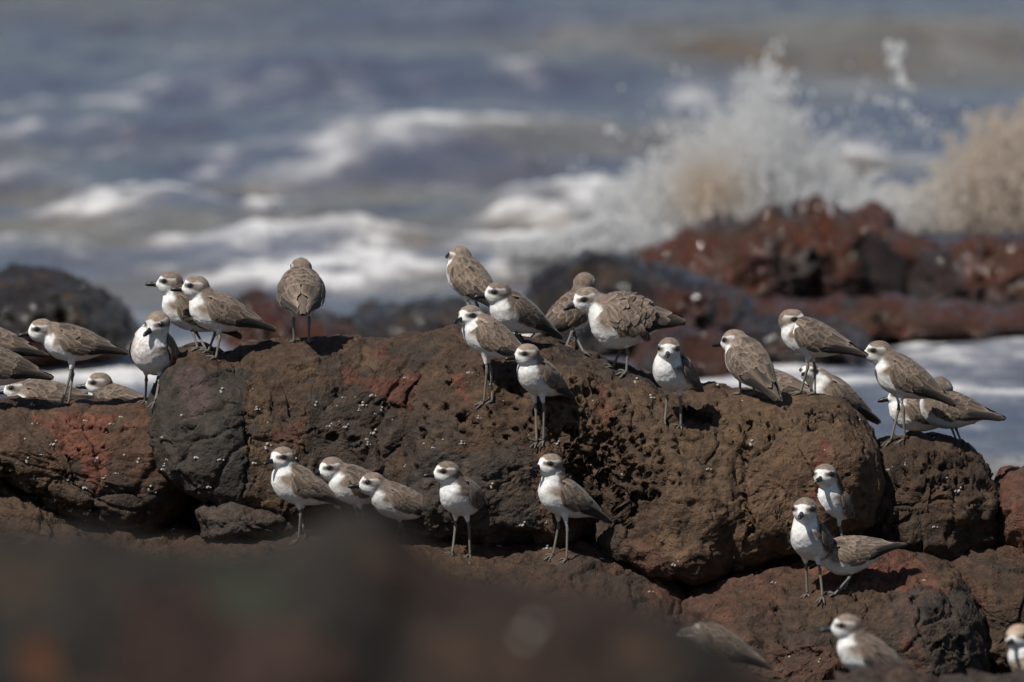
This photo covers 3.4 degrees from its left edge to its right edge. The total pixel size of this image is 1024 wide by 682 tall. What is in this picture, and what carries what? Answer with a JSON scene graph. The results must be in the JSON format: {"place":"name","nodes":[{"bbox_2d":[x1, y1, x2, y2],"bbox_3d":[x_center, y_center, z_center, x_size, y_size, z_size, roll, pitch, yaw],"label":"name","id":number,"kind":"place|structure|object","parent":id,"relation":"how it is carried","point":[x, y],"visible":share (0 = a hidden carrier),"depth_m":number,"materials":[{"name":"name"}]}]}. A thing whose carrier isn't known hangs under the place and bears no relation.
{"place":"outdoors","nodes":[
{"label":"outdoors","id":0,"kind":"place"},
{"bbox_2d":[0,0,1023,479],"bbox_3d":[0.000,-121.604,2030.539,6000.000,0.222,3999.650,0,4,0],"label":"sea","id":1,"kind":"structure","parent":0,"point":[354,152],"depth_m":53.21,"materials":[{"name":"liquid"}]},
{"bbox_2d":[0,263,139,368],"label":"boulder","id":2,"kind":"object","parent":1,"relation":"on","point":[29,294],"visible":0.65,"depth_m":41.40,"materials":[{"name":"stone"}]},
{"bbox_2d":[215,288,367,348],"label":"boulder","id":3,"kind":"object","parent":1,"relation":"in","point":[264,305],"visible":0.31,"depth_m":42.43,"materials":[{"name":"brown stone"}]},
{"bbox_2d":[348,295,490,337],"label":"boulder","id":4,"kind":"object","parent":1,"relation":"in","point":[394,318],"visible":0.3,"depth_m":42.71,"materials":[{"name":"stone"}]},
{"bbox_2d":[167,500,792,578],"bbox_3d":[0.035,0.573,34.507,2.127,0.644,0.529,0,4,0],"label":"boulder","id":5,"kind":"object","parent":1,"relation":"in","point":[191,519],"visible":0.01,"depth_m":34.31,"materials":[{"name":"black stone"}]},
{"bbox_2d":[523,249,755,357],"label":"boulder","id":6,"kind":"object","parent":1,"relation":"in","point":[701,303],"visible":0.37,"depth_m":42.24,"materials":[{"name":"stone"}]},
{"bbox_2d":[625,316,731,378],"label":"boulder","id":7,"kind":"object","parent":1,"relation":"in","point":[702,354],"visible":0.37,"depth_m":41.51,"materials":[{"name":"brown stone"}]},
{"bbox_2d":[496,62,1023,262],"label":"sea spray","id":8,"kind":"object","parent":1,"relation":"on","point":[978,188],"visible":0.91,"depth_m":45.27,"materials":[{"name":"liquid"}]},
{"bbox_2d":[508,36,1013,203],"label":"flying droplets","id":9,"kind":"object","parent":8,"relation":"on","point":[894,63],"visible":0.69,"depth_m":45.57,"materials":[{"name":"liquid"}]},
{"bbox_2d":[638,194,932,299],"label":"boulder","id":10,"kind":"object","parent":1,"relation":"in","point":[867,249],"visible":0.61,"depth_m":43.94,"materials":[{"name":"brown stone"}]},
{"bbox_2d":[735,313,870,366],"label":"boulder","id":11,"kind":"object","parent":1,"relation":"in","point":[764,330],"visible":0.3,"depth_m":41.77,"materials":[{"name":"brown stone"}]},
{"bbox_2d":[752,293,1023,341],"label":"boulder","id":12,"kind":"object","parent":1,"relation":"in","point":[895,316],"visible":0.49,"depth_m":42.69,"materials":[{"name":"brown stone"}]},
{"bbox_2d":[902,234,1023,306],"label":"boulder","id":13,"kind":"object","parent":1,"relation":"in","point":[985,269],"visible":0.6,"depth_m":43.72,"materials":[{"name":"brown stone"}]},
{"bbox_2d":[755,674,834,681],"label":"rocky ground","id":14,"kind":"structure","parent":0,"point":[763,678],"depth_m":33.53,"materials":[{"name":"brown stone"}]},
{"bbox_2d":[0,477,200,546],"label":"rock ledge","id":15,"kind":"object","parent":14,"relation":"on","point":[24,510],"visible":0.23,"depth_m":33.97,"materials":[{"name":"brown stone"}]},
{"bbox_2d":[0,395,198,532],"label":"boulder","id":16,"kind":"object","parent":15,"relation":"on","point":[92,461],"visible":0.95,"depth_m":33.95,"materials":[{"name":"brown stone"}]},
{"bbox_2d":[0,327,48,356],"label":"plover","id":17,"kind":"object","parent":16,"relation":"on","point":[11,341],"visible":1,"depth_m":34.11,"materials":[{"name":"black"}]},
{"bbox_2d":[0,346,53,385],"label":"plover","id":18,"kind":"object","parent":16,"relation":"on","point":[15,367],"visible":1,"depth_m":34.00,"materials":[{"name":"black"}]},
{"bbox_2d":[0,379,94,400],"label":"plover","id":19,"kind":"object","parent":16,"relation":"on","point":[52,390],"visible":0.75,"depth_m":34.38,"materials":[{"name":"black"}]},
{"bbox_2d":[17,318,128,406],"bbox_3d":[-0.875,0.043,34.064,0.223,0.176,0.079,0,4,0],"label":"plover","id":20,"kind":"object","parent":16,"relation":"on","point":[70,344],"visible":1,"depth_m":34.04,"materials":[{"name":"black"}]},
{"bbox_2d":[75,372,143,399],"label":"plover","id":21,"kind":"object","parent":16,"relation":"on","point":[99,385],"visible":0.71,"depth_m":34.39,"materials":[{"name":"black"}]},
{"bbox_2d":[129,311,179,407],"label":"plover","id":22,"kind":"object","parent":16,"relation":"on","point":[153,348],"visible":1,"depth_m":33.99,"materials":[{"name":"white"}]},
{"bbox_2d":[0,504,761,681],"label":"boulder","id":23,"kind":"object","parent":14,"relation":"on","point":[370,593],"visible":1,"depth_m":17.66,"materials":[{"name":"brown stone"}]},
{"bbox_2d":[175,526,684,616],"bbox_3d":[-0.161,0.560,33.817,1.037,0.381,0.825,0,4,0],"label":"rock ledge","id":24,"kind":"object","parent":14,"relation":"on","point":[588,562],"visible":0.23,"depth_m":33.73,"materials":[{"name":"brown stone"}]},
{"bbox_2d":[195,501,297,541],"bbox_3d":[-0.524,0.359,33.939,0.212,0.096,0.290,0,4,0],"label":"boulder","id":25,"kind":"object","parent":24,"relation":"on","point":[231,521],"visible":0.96,"depth_m":33.82,"materials":[{"name":"brown stone"}]},
{"bbox_2d":[147,324,464,527],"bbox_3d":[-0.392,0.169,34.150,0.700,0.408,0.695,0,4,0],"label":"boulder","id":26,"kind":"object","parent":24,"relation":"on","point":[223,425],"visible":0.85,"depth_m":33.88,"materials":[{"name":"brown stone"}]},
{"bbox_2d":[145,271,242,351],"bbox_3d":[-0.635,-0.060,34.068,0.195,0.158,0.083,0,4,0],"label":"plover","id":27,"kind":"object","parent":26,"relation":"on","point":[175,307],"visible":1,"depth_m":34.05,"materials":[{"name":"white"}]},
{"bbox_2d":[170,276,276,359],"bbox_3d":[-0.575,-0.048,34.011,0.212,0.166,0.084,0,4,0],"label":"plover","id":28,"kind":"object","parent":26,"relation":"on","point":[211,309],"visible":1,"depth_m":33.99,"materials":[{"name":"black"}]},
{"bbox_2d":[276,257,325,343],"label":"plover","id":29,"kind":"object","parent":26,"relation":"on","point":[302,290],"visible":1,"depth_m":33.98,"materials":[{"name":"black"}]},
{"bbox_2d":[263,446,350,531],"bbox_3d":[-0.404,0.306,33.768,0.175,0.196,0.085,0,4,0],"label":"plover","id":30,"kind":"object","parent":24,"relation":"on","point":[293,481],"visible":0.97,"depth_m":33.74,"materials":[{"name":"black"}]},
{"bbox_2d":[312,457,371,506],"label":"plover","id":31,"kind":"object","parent":24,"relation":"on","point":[340,476],"visible":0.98,"depth_m":33.76,"materials":[{"name":"black"}]},
{"bbox_2d":[348,472,422,523],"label":"plover","id":32,"kind":"object","parent":24,"relation":"on","point":[399,502],"visible":0.94,"depth_m":33.72,"materials":[{"name":"black"}]},
{"bbox_2d":[423,461,484,557],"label":"plover","id":33,"kind":"object","parent":24,"relation":"on","point":[460,494],"visible":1,"depth_m":33.67,"materials":[{"name":"white"}]},
{"bbox_2d":[529,454,612,564],"bbox_3d":[0.115,0.331,33.714,0.182,0.221,0.081,-1,4,-16],"label":"plover","id":34,"kind":"object","parent":24,"relation":"on","point":[562,495],"visible":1,"depth_m":33.68,"materials":[{"name":"white"}]},
{"bbox_2d":[400,329,746,587],"bbox_3d":[0.109,0.240,34.112,0.780,0.535,0.845,0,4,0],"label":"boulder","id":35,"kind":"object","parent":24,"relation":"on","point":[667,499],"visible":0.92,"depth_m":33.79,"materials":[{"name":"brown stone"}]},
{"bbox_2d":[445,246,492,307],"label":"plover","id":36,"kind":"object","parent":35,"relation":"on","point":[468,276],"visible":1,"depth_m":34.06,"materials":[{"name":"black"}]},
{"bbox_2d":[453,305,520,408],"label":"plover","id":37,"kind":"object","parent":35,"relation":"on","point":[487,337],"visible":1,"depth_m":33.80,"materials":[{"name":"black"}]},
{"bbox_2d":[473,282,562,343],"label":"plover","id":38,"kind":"object","parent":35,"relation":"on","point":[513,311],"visible":1,"depth_m":34.00,"materials":[{"name":"black"}]},
{"bbox_2d":[504,344,574,448],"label":"plover","id":39,"kind":"object","parent":35,"relation":"on","point":[539,375],"visible":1,"depth_m":33.76,"materials":[{"name":"white"}]},
{"bbox_2d":[530,272,595,356],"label":"plover","id":40,"kind":"object","parent":35,"relation":"on","point":[570,321],"visible":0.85,"depth_m":34.30,"materials":[{"name":"black"}]},
{"bbox_2d":[563,287,685,377],"bbox_3d":[0.224,-0.018,33.998,0.244,0.181,0.132,0,4,0],"label":"plover","id":41,"kind":"object","parent":35,"relation":"on","point":[620,320],"visible":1,"depth_m":33.96,"materials":[{"name":"black"}]},
{"bbox_2d":[652,337,703,429],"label":"plover","id":42,"kind":"object","parent":35,"relation":"on","point":[674,369],"visible":1,"depth_m":33.81,"materials":[{"name":"white"}]},
{"bbox_2d":[695,621,772,669],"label":"plover","id":43,"kind":"object","parent":14,"relation":"on","point":[747,653],"visible":0.48,"depth_m":31.48,"materials":[{"name":"black"}]},
{"bbox_2d":[681,549,992,681],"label":"rock ledge","id":44,"kind":"object","parent":14,"relation":"on","point":[917,612],"visible":0.78,"depth_m":33.65,"materials":[{"name":"brown stone"}]},
{"bbox_2d":[706,387,885,575],"bbox_3d":[0.512,0.285,34.095,0.479,0.384,0.681,0,4,0],"label":"boulder","id":45,"kind":"object","parent":44,"relation":"on","point":[787,445],"visible":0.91,"depth_m":33.82,"materials":[{"name":"brown stone"}]},
{"bbox_2d":[712,329,782,401],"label":"plover","id":46,"kind":"object","parent":45,"relation":"on","point":[748,362],"visible":1,"depth_m":33.94,"materials":[{"name":"black"}]},
{"bbox_2d":[748,368,811,391],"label":"plover","id":47,"kind":"object","parent":45,"relation":"on","point":[787,382],"visible":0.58,"depth_m":34.25,"materials":[{"name":"black"}]},
{"bbox_2d":[778,309,868,395],"bbox_3d":[0.621,0.023,34.028,0.180,0.173,0.084,0,4,0],"label":"plover","id":48,"kind":"object","parent":45,"relation":"on","point":[807,338],"visible":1,"depth_m":34.00,"materials":[{"name":"black"}]},
{"bbox_2d":[799,362,881,424],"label":"plover","id":49,"kind":"object","parent":45,"relation":"on","point":[828,383],"visible":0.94,"depth_m":34.24,"materials":[{"name":"black"}]},
{"bbox_2d":[789,497,833,603],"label":"plover","id":50,"kind":"object","parent":44,"relation":"on","point":[810,537],"visible":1,"depth_m":33.63,"materials":[{"name":"white"}]},
{"bbox_2d":[813,464,862,537],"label":"plover","id":51,"kind":"object","parent":44,"relation":"on","point":[835,500],"visible":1,"depth_m":33.78,"materials":[{"name":"white"}]},
{"bbox_2d":[809,535,906,596],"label":"plover","id":52,"kind":"object","parent":44,"relation":"on","point":[849,555],"visible":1,"depth_m":33.68,"materials":[{"name":"black"}]},
{"bbox_2d":[863,431,999,558],"bbox_3d":[0.821,0.321,34.164,0.358,0.290,0.566,0,4,0],"label":"boulder","id":53,"kind":"object","parent":44,"relation":"on","point":[940,497],"visible":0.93,"depth_m":33.94,"materials":[{"name":"brown stone"}]},
{"bbox_2d":[856,340,956,446],"bbox_3d":[0.784,0.105,34.038,0.208,0.213,0.086,0,4,0],"label":"plover","id":54,"kind":"object","parent":53,"relation":"on","point":[900,376],"visible":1,"depth_m":34.01,"materials":[{"name":"black"}]},
{"bbox_2d":[878,393,974,431],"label":"plover","id":55,"kind":"object","parent":53,"relation":"on","point":[915,420],"visible":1,"depth_m":34.20,"materials":[{"name":"white"}]},
{"bbox_2d":[920,376,1005,441],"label":"plover","id":56,"kind":"object","parent":53,"relation":"on","point":[966,410],"visible":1,"depth_m":34.12,"materials":[{"name":"black"}]},
{"bbox_2d":[818,614,905,670],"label":"plover","id":57,"kind":"object","parent":14,"relation":"on","point":[858,646],"visible":0.74,"depth_m":31.31,"materials":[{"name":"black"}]},
{"bbox_2d":[834,662,1023,681],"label":"boulder","id":58,"kind":"object","parent":14,"relation":"on","point":[895,672],"visible":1,"depth_m":30.96,"materials":[{"name":"brown stone"}]},
{"bbox_2d":[946,545,1023,674],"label":"rock ledge","id":59,"kind":"object","parent":14,"relation":"on","point":[993,578],"visible":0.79,"depth_m":33.76,"materials":[{"name":"brown stone"}]},
{"bbox_2d":[994,465,1023,552],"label":"boulder","id":60,"kind":"object","parent":59,"relation":"on","point":[1010,480],"visible":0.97,"depth_m":33.99,"materials":[{"name":"brown stone"}]},
{"bbox_2d":[1004,624,1023,671],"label":"plover","id":61,"kind":"object","parent":14,"relation":"on","point":[1014,636],"visible":0.84,"depth_m":31.35,"materials":[{"name":"white"}]}
]}

